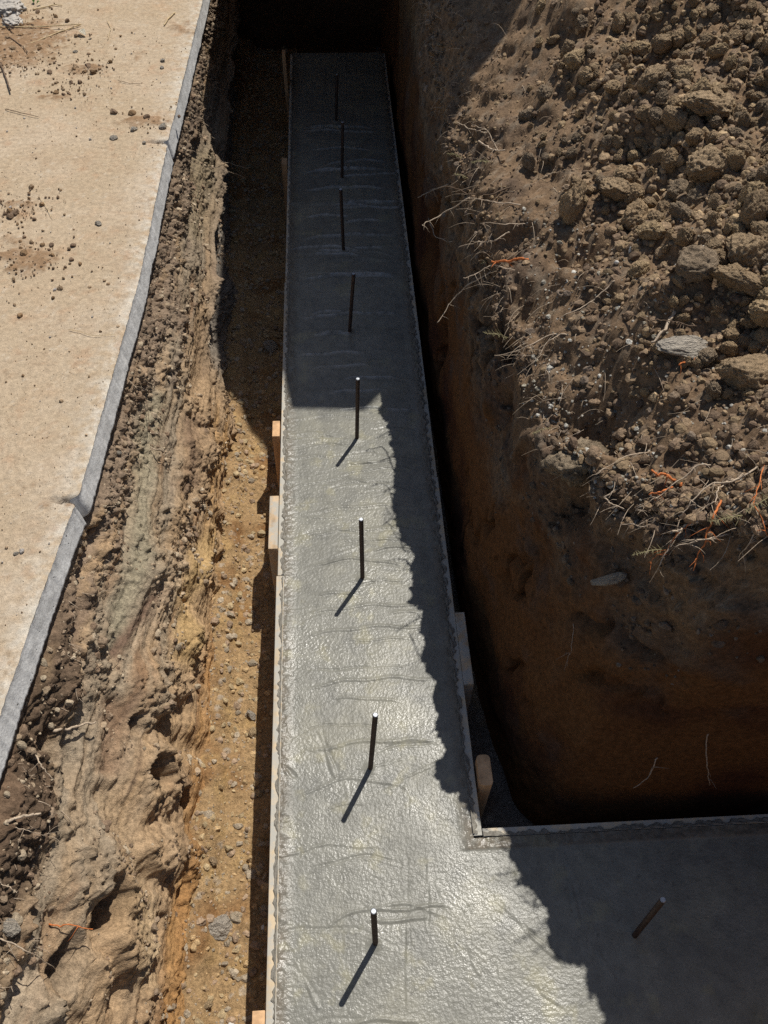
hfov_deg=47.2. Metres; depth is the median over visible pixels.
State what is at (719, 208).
soil clod
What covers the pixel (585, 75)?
soil clod
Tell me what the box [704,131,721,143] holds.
soil clod
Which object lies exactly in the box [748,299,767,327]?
soil clod
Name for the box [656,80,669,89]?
soil clod
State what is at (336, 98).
rebar dowel
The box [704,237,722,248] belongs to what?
soil clod
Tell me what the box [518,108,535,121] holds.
soil clod
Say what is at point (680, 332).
soil clod
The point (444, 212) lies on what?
root
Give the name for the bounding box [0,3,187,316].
slab soil lumps
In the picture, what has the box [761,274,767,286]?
soil clod
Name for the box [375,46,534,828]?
trench floor
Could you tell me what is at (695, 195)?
soil clod
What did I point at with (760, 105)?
soil clod
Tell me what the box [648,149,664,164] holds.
soil clod
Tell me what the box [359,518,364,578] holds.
rebar dowel
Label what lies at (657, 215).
soil clod
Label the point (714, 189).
soil clod
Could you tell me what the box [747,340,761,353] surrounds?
soil clod
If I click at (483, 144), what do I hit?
root
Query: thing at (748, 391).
soil clod
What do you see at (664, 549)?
weed sprig
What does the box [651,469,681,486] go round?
root
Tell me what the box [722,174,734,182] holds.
soil clod
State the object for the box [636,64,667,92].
soil clod
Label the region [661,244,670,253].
soil clod
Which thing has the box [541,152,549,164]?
soil clod
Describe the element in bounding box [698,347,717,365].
soil clod
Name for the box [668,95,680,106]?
soil clod
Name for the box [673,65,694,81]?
soil clod
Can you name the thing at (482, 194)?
root
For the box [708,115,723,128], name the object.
soil clod
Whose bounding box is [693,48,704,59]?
soil clod
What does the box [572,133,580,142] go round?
soil clod
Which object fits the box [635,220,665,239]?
soil clod
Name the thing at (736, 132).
soil clod
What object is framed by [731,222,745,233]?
soil clod
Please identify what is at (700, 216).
clods
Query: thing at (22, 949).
root
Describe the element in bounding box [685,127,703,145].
soil clod
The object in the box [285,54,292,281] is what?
form board
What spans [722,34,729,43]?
soil clod
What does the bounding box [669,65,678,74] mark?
soil clod
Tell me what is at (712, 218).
soil clod
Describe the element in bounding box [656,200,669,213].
soil clod
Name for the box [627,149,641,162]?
soil clod
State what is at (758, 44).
soil clod
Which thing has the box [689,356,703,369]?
soil clod
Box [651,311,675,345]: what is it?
root
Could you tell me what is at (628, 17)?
soil clod
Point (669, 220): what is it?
soil clod
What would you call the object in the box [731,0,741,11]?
soil clod
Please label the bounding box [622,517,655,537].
root
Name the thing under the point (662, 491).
root
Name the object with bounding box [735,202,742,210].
soil clod
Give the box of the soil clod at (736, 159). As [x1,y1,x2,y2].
[726,149,745,171]
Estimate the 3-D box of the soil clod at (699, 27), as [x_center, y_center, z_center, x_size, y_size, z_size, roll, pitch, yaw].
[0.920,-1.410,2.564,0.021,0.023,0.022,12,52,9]
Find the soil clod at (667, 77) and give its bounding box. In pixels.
[661,72,671,83]
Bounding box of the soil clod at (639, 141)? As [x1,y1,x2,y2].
[634,136,646,147]
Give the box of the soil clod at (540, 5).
[536,0,545,13]
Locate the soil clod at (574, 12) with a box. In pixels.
[571,7,578,16]
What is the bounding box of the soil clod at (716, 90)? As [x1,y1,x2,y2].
[711,86,725,99]
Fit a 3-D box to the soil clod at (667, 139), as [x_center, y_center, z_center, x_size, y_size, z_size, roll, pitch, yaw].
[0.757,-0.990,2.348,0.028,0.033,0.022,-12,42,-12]
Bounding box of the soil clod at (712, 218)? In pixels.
[706,211,720,226]
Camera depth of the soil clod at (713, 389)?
1.90 m
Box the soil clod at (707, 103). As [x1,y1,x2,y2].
[679,90,735,117]
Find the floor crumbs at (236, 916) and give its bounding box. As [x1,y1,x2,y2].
[180,38,287,1023]
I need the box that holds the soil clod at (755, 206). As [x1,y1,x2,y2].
[739,188,767,225]
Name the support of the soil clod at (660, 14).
on the spoil mound
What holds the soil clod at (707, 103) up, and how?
on the spoil mound
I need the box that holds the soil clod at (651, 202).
[644,196,656,207]
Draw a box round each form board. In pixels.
[265,576,283,1023]
[278,282,288,575]
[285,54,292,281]
[381,53,436,476]
[431,477,481,837]
[481,814,767,837]
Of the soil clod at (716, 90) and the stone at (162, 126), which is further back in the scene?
the stone at (162, 126)
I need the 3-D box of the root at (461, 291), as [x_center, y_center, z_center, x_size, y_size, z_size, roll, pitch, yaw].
[0.236,-0.659,2.644,0.150,0.185,0.052,-2,52,-3]
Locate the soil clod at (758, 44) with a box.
[754,37,761,48]
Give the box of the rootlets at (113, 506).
[0,8,222,991]
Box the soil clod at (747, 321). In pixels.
[739,314,759,328]
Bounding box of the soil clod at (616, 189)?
[599,177,631,201]
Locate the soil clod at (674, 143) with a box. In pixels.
[670,136,681,147]
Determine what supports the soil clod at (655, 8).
on the spoil mound
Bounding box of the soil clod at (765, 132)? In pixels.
[762,127,767,135]
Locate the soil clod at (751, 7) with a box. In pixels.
[746,0,756,12]
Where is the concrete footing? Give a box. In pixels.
[276,52,767,1023]
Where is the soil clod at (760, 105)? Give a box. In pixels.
[754,98,767,113]
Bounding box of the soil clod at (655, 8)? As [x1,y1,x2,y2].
[651,5,658,12]
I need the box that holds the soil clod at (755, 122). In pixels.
[750,117,760,127]
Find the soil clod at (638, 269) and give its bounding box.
[627,260,650,279]
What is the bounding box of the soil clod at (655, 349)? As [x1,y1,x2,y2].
[650,335,665,354]
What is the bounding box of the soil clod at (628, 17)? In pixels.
[622,11,632,25]
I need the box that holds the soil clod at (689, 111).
[686,107,693,114]
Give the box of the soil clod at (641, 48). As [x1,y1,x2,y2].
[631,40,650,56]
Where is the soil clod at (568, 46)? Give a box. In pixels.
[560,39,574,57]
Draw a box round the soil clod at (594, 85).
[590,81,597,89]
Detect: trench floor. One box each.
[182,38,296,1023]
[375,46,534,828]
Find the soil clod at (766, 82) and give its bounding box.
[763,77,767,88]
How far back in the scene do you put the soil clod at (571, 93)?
2.60 m
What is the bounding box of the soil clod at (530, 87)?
[527,85,533,91]
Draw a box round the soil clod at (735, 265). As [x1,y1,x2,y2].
[727,262,746,273]
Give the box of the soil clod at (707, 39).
[700,32,716,48]
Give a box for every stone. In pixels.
[2,918,20,937]
[109,135,117,139]
[130,126,137,131]
[159,122,166,129]
[204,1001,212,1009]
[208,856,217,866]
[208,914,232,940]
[246,710,255,719]
[248,727,256,736]
[262,340,277,352]
[656,335,708,358]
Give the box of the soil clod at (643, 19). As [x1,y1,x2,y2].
[639,13,649,23]
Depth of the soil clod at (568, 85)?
2.61 m
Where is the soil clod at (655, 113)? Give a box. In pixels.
[649,107,662,126]
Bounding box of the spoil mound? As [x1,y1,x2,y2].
[380,0,767,825]
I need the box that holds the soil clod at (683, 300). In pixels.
[678,295,688,306]
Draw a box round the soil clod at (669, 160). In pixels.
[661,147,677,173]
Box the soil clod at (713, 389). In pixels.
[705,381,721,399]
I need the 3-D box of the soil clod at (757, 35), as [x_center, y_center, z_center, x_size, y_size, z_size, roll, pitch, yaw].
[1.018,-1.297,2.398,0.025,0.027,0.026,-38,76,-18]
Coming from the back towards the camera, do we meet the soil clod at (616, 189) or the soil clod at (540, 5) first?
the soil clod at (540, 5)
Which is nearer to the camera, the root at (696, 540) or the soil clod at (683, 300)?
the root at (696, 540)
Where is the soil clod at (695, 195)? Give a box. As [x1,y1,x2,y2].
[683,184,708,208]
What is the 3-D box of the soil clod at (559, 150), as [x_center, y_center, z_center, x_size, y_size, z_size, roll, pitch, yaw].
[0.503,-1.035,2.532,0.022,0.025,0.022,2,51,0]
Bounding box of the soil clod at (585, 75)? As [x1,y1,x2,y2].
[578,67,593,85]
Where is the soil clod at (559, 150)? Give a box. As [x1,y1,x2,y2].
[555,147,562,155]
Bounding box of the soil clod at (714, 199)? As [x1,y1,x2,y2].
[707,193,721,210]
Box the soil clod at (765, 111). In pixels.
[763,103,767,118]
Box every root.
[0,938,55,969]
[6,812,41,822]
[16,827,58,841]
[35,755,52,778]
[48,923,92,939]
[52,721,96,732]
[418,184,447,199]
[422,197,469,229]
[428,218,452,247]
[437,271,491,322]
[442,185,515,197]
[456,122,487,133]
[458,231,509,248]
[465,264,518,285]
[467,198,520,210]
[475,125,500,149]
[478,140,504,152]
[480,222,526,231]
[490,257,528,268]
[494,333,555,360]
[534,333,566,361]
[555,280,614,320]
[556,624,573,669]
[577,523,615,555]
[587,450,650,478]
[601,489,623,511]
[622,313,694,335]
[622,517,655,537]
[633,463,711,517]
[634,757,667,787]
[648,486,672,500]
[648,523,690,568]
[649,531,681,582]
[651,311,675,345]
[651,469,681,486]
[651,481,704,515]
[660,520,698,534]
[671,466,757,516]
[675,533,728,549]
[689,500,729,570]
[691,473,742,517]
[705,734,715,787]
[738,520,766,571]
[745,465,767,535]
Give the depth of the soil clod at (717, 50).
2.39 m
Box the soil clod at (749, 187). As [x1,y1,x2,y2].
[737,180,766,203]
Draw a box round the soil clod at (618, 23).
[612,13,624,33]
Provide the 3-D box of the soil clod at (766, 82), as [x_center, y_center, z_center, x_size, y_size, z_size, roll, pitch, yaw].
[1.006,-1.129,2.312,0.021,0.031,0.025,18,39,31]
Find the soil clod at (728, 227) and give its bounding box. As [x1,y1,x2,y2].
[723,223,732,234]
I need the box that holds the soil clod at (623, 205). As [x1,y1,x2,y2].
[619,202,628,209]
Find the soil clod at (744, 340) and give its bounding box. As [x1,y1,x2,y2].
[737,333,752,348]
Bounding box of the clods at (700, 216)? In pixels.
[497,0,767,414]
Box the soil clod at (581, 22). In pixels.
[574,14,588,31]
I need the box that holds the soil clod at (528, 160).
[521,152,535,170]
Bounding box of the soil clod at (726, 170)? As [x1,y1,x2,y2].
[722,166,729,176]
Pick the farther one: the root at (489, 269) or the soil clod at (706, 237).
the root at (489, 269)
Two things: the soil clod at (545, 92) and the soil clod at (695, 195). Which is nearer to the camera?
the soil clod at (695, 195)
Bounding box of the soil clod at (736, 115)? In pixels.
[733,111,741,119]
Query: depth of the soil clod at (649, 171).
2.33 m
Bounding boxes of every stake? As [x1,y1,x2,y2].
[252,1010,265,1023]
[268,496,278,598]
[272,421,280,487]
[281,158,287,217]
[282,50,288,129]
[455,612,473,714]
[474,754,492,820]
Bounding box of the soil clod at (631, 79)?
[626,75,636,87]
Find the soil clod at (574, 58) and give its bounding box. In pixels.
[564,48,584,69]
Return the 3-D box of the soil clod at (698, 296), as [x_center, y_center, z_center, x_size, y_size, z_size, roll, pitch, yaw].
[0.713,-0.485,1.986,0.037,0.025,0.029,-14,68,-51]
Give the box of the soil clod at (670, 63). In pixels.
[667,60,677,70]
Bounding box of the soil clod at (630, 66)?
[625,63,635,70]
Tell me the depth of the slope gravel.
2.08 m
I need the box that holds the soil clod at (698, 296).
[693,290,704,302]
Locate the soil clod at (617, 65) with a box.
[609,62,621,71]
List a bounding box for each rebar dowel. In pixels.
[335,74,337,120]
[339,188,344,250]
[341,121,343,177]
[348,272,354,331]
[355,377,359,438]
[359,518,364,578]
[368,713,377,769]
[370,908,377,945]
[632,897,665,938]
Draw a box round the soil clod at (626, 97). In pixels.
[620,89,633,103]
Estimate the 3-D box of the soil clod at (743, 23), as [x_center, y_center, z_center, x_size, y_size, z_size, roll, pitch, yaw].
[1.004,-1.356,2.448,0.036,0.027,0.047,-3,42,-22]
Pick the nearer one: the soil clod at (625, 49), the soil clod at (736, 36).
the soil clod at (736, 36)
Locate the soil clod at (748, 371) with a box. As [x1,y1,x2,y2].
[715,353,767,391]
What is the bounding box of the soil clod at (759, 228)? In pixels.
[750,221,767,240]
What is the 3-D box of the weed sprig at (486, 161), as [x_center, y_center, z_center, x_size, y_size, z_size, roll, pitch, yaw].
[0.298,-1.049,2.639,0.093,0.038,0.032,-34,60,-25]
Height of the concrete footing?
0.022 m
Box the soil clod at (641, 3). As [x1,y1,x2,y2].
[637,0,647,7]
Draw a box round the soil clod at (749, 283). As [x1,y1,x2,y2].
[710,265,763,296]
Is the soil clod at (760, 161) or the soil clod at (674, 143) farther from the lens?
the soil clod at (674, 143)
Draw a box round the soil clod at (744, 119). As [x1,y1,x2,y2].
[737,110,750,127]
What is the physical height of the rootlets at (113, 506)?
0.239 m
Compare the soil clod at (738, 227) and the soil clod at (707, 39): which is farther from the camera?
the soil clod at (707, 39)
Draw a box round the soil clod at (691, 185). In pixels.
[685,182,695,193]
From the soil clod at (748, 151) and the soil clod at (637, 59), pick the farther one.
the soil clod at (637, 59)
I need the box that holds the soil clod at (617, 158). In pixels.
[613,154,620,162]
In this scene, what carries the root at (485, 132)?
on the spoil mound
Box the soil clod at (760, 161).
[756,158,765,165]
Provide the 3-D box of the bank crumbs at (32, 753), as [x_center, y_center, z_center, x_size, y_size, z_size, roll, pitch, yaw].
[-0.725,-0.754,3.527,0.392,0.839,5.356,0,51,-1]
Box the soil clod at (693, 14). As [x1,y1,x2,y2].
[689,9,698,20]
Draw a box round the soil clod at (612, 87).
[604,80,621,95]
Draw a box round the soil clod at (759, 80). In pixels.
[754,75,764,86]
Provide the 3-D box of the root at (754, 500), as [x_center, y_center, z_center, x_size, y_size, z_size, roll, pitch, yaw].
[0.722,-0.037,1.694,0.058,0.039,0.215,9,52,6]
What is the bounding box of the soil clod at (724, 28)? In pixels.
[720,25,727,33]
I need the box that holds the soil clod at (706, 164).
[685,146,727,182]
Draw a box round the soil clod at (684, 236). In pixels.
[675,226,692,246]
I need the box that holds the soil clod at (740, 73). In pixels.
[734,66,747,79]
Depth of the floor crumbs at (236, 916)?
3.27 m
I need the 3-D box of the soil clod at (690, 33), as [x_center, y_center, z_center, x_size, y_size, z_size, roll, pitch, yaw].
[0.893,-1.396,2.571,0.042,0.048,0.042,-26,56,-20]
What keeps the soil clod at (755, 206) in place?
on the spoil mound
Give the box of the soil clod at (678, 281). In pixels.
[672,275,684,288]
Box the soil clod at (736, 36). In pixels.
[727,29,742,45]
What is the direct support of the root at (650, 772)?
attached to the spoil mound
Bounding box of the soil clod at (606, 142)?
[600,134,612,151]
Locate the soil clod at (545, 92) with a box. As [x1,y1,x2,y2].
[537,84,553,103]
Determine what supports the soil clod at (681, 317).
on the spoil mound
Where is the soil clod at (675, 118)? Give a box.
[662,105,687,131]
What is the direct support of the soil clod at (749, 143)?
on the spoil mound
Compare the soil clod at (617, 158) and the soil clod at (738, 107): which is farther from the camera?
the soil clod at (617, 158)
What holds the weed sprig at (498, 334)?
on the spoil mound
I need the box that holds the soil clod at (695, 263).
[675,245,719,283]
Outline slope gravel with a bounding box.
[522,207,767,533]
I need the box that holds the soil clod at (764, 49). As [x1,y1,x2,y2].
[761,33,767,54]
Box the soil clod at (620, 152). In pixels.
[617,148,624,155]
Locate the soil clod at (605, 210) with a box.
[601,204,609,214]
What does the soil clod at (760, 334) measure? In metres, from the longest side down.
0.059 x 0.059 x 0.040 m
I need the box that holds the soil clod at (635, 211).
[621,197,649,231]
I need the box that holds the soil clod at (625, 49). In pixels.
[619,43,631,55]
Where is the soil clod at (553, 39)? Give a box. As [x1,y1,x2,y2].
[546,34,559,43]
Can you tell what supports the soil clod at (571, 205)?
on the spoil mound
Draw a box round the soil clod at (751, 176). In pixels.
[747,171,756,181]
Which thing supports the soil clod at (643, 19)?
on the spoil mound
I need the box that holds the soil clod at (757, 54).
[751,52,759,58]
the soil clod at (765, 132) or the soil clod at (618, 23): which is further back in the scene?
the soil clod at (618, 23)
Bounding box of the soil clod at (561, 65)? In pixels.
[557,62,564,68]
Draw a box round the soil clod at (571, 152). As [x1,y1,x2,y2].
[565,146,577,158]
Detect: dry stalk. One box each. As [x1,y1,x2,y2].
[0,24,80,27]
[1,65,10,90]
[29,25,79,43]
[33,4,61,9]
[69,329,113,335]
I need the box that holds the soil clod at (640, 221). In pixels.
[638,219,644,224]
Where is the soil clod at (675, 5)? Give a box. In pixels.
[671,1,678,9]
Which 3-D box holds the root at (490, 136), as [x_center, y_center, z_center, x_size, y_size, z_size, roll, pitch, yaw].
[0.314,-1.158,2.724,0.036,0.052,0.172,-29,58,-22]
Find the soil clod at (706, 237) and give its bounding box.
[699,234,711,241]
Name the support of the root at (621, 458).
on the spoil mound
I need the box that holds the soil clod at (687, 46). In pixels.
[680,43,691,50]
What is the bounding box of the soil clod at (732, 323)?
[726,317,735,328]
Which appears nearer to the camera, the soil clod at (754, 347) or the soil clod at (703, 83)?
the soil clod at (754, 347)
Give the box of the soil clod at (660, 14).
[655,11,663,20]
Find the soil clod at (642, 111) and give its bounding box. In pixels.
[635,104,649,120]
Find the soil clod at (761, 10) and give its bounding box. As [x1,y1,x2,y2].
[757,6,765,16]
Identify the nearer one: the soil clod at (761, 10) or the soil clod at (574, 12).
the soil clod at (761, 10)
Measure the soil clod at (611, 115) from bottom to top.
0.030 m
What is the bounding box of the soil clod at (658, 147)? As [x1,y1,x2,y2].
[653,144,661,151]
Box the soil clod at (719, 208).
[716,204,728,211]
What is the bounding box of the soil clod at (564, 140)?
[561,137,567,144]
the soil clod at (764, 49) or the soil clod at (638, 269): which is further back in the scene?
the soil clod at (764, 49)
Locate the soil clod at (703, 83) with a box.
[690,77,710,91]
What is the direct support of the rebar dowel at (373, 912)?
attached to the concrete footing
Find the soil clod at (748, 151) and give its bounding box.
[735,143,752,158]
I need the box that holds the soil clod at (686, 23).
[683,20,689,29]
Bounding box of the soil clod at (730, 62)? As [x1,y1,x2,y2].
[724,54,737,71]
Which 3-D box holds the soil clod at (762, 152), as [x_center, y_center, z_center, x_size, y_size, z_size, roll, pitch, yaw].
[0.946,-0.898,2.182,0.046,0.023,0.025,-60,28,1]
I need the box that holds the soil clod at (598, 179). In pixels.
[594,174,605,185]
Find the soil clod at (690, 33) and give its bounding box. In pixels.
[684,25,697,42]
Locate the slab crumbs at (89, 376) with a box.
[0,29,185,664]
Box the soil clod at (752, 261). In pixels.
[749,257,755,266]
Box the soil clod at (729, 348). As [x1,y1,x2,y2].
[719,340,738,355]
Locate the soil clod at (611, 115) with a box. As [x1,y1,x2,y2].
[608,111,618,120]
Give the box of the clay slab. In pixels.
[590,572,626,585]
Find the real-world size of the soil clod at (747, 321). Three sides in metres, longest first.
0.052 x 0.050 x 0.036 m
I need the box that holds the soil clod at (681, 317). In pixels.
[674,312,689,321]
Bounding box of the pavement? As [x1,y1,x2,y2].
[0,0,209,779]
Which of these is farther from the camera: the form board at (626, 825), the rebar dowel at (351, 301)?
the rebar dowel at (351, 301)
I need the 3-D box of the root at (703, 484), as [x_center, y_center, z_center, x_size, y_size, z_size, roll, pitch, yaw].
[0.622,-0.022,1.857,0.117,0.092,0.050,-6,52,-6]
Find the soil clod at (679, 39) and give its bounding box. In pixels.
[671,27,686,48]
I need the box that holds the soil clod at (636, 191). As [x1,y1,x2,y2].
[624,182,644,202]
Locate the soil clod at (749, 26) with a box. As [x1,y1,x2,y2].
[745,23,753,29]
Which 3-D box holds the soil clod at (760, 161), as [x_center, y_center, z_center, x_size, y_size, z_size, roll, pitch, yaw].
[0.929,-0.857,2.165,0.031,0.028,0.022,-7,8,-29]
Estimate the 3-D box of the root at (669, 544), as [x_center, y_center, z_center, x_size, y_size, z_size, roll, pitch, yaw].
[0.596,0.067,1.839,0.084,0.134,0.031,-22,55,-18]
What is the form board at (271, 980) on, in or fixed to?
on the trench floor at (205, 961)
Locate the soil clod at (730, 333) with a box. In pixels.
[723,327,739,340]
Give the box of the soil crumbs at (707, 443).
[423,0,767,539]
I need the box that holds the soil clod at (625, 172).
[613,165,636,182]
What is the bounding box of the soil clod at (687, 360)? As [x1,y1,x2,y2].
[676,356,691,368]
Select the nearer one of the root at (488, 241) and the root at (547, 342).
the root at (547, 342)
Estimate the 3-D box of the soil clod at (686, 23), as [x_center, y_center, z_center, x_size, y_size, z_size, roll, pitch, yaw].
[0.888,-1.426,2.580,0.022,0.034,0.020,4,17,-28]
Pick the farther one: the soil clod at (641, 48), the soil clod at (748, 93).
the soil clod at (641, 48)
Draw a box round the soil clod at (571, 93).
[567,88,576,99]
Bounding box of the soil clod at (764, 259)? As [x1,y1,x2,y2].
[760,252,767,264]
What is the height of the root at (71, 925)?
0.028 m
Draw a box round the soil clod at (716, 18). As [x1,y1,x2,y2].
[712,12,720,24]
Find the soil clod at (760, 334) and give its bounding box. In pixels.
[752,327,767,346]
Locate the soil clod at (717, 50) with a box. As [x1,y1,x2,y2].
[706,42,728,58]
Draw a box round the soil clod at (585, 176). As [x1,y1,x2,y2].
[582,174,589,178]
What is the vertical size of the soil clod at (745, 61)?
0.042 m
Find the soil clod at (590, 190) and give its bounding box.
[586,185,593,193]
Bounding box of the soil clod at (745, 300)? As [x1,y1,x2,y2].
[738,295,749,306]
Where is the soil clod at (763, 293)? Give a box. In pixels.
[756,286,767,299]
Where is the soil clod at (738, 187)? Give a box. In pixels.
[734,183,742,192]
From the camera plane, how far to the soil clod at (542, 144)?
2.56 m
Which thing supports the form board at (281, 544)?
on the trench floor at (205, 961)
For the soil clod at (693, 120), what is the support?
on the spoil mound
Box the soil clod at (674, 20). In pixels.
[670,16,679,24]
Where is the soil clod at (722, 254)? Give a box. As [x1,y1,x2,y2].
[714,248,727,265]
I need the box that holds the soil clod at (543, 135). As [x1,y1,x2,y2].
[540,132,547,139]
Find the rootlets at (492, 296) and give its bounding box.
[412,0,767,569]
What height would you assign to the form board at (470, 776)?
0.332 m
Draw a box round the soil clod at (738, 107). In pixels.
[731,104,743,115]
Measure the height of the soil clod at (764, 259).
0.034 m
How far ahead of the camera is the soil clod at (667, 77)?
2.36 m
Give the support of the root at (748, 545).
attached to the spoil mound
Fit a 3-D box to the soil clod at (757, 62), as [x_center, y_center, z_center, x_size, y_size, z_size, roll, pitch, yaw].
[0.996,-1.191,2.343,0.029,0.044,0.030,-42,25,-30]
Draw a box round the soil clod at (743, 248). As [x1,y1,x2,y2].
[724,232,767,269]
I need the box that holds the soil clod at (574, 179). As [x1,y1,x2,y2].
[569,175,582,188]
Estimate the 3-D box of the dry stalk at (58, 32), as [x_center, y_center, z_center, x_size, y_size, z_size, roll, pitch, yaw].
[-1.486,-2.160,3.972,0.010,0.006,0.279,36,59,24]
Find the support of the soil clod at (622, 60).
on the spoil mound
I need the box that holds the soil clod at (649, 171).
[645,166,654,177]
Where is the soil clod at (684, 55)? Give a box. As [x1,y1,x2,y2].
[680,52,690,59]
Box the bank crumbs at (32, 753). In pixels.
[0,0,238,1023]
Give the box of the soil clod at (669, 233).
[664,228,675,239]
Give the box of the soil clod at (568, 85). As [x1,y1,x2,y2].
[565,81,570,89]
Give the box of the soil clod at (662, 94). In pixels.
[655,88,668,103]
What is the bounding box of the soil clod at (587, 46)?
[584,44,593,51]
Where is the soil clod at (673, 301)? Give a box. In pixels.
[668,294,678,307]
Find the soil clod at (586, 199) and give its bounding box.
[584,196,588,204]
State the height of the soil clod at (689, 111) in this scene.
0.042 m
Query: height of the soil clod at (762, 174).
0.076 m
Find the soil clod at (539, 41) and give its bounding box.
[535,36,543,47]
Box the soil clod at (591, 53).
[587,48,595,58]
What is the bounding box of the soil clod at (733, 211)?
[728,209,737,215]
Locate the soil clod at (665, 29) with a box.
[659,25,671,33]
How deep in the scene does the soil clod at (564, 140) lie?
2.53 m
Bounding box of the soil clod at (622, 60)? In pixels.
[613,54,628,70]
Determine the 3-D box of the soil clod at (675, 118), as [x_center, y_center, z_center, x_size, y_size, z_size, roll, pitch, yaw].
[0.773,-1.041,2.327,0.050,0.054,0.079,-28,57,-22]
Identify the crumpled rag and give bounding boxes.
[0,0,26,16]
[2,14,23,27]
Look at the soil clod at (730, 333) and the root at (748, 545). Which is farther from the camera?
the soil clod at (730, 333)
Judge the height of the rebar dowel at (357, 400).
0.352 m
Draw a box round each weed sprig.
[471,158,490,162]
[484,330,507,339]
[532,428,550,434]
[632,545,665,555]
[707,511,745,525]
[744,492,767,513]
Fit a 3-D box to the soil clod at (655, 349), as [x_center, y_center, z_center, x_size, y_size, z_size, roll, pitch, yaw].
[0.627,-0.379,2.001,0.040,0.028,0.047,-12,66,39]
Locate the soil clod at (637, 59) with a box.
[633,55,642,65]
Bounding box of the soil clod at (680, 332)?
[674,328,685,335]
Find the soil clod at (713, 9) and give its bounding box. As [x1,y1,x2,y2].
[706,3,721,17]
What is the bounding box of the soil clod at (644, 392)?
[640,388,649,396]
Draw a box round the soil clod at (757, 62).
[751,56,763,69]
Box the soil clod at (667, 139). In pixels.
[663,135,671,147]
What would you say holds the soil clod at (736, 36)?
on the spoil mound
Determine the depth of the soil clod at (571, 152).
2.50 m
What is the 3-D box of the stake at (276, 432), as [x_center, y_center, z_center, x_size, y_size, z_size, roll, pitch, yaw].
[-0.406,-0.201,3.427,0.028,0.358,0.080,-2,52,-3]
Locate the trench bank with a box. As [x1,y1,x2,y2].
[0,0,240,1023]
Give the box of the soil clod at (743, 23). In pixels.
[739,19,750,29]
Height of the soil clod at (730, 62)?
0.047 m
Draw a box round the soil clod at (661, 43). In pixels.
[651,33,672,54]
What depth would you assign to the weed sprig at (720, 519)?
1.67 m
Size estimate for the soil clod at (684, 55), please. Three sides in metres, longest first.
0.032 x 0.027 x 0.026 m
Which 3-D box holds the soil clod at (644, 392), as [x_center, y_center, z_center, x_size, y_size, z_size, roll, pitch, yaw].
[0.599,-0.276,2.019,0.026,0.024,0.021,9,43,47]
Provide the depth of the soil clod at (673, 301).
1.98 m
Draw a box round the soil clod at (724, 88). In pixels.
[718,84,728,91]
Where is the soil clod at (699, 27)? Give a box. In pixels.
[695,23,703,31]
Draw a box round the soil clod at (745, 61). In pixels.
[737,57,749,68]
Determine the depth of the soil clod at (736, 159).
2.14 m
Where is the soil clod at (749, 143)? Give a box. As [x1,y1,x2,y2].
[741,140,752,146]
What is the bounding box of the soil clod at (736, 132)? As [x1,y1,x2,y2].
[727,127,743,138]
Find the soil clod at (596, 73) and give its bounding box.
[593,69,599,77]
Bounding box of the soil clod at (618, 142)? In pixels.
[612,135,624,149]
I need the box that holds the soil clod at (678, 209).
[668,201,692,220]
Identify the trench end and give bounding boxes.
[187,0,381,63]
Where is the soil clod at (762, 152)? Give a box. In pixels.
[758,142,767,157]
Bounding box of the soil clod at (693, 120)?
[684,114,700,131]
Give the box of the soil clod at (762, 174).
[755,164,767,185]
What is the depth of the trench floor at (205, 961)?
3.10 m
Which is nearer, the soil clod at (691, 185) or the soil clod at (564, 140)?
the soil clod at (691, 185)
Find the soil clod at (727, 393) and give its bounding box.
[721,388,733,398]
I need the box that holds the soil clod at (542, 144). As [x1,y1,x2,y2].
[538,141,546,147]
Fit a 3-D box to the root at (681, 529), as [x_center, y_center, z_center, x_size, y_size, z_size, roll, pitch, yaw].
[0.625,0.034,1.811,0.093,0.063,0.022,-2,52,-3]
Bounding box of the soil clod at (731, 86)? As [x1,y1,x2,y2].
[726,83,733,90]
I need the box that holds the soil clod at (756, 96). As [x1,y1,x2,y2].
[749,91,767,102]
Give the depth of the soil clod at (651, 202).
2.32 m
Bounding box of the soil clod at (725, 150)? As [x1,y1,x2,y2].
[721,147,735,153]
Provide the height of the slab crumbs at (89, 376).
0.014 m
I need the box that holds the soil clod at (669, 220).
[662,218,672,222]
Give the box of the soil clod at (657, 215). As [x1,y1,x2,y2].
[647,210,665,221]
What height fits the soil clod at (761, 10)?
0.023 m
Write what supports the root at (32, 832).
attached to the trench bank
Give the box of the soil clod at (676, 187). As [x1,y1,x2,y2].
[666,178,688,200]
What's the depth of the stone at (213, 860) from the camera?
2.56 m
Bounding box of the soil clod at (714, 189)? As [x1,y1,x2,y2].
[712,185,719,191]
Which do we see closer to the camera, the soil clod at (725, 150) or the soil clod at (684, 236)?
the soil clod at (684, 236)
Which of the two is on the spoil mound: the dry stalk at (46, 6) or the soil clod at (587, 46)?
the soil clod at (587, 46)
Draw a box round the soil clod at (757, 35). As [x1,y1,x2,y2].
[752,30,762,40]
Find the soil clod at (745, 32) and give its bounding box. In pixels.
[742,29,749,39]
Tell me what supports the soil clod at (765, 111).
on the spoil mound
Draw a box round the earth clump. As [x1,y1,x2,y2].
[540,437,608,488]
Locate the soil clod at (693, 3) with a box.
[689,0,698,7]
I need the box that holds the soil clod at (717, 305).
[711,297,723,315]
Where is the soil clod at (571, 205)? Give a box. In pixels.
[558,181,586,225]
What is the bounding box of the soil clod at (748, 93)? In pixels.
[745,89,754,98]
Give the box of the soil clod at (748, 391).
[741,388,754,396]

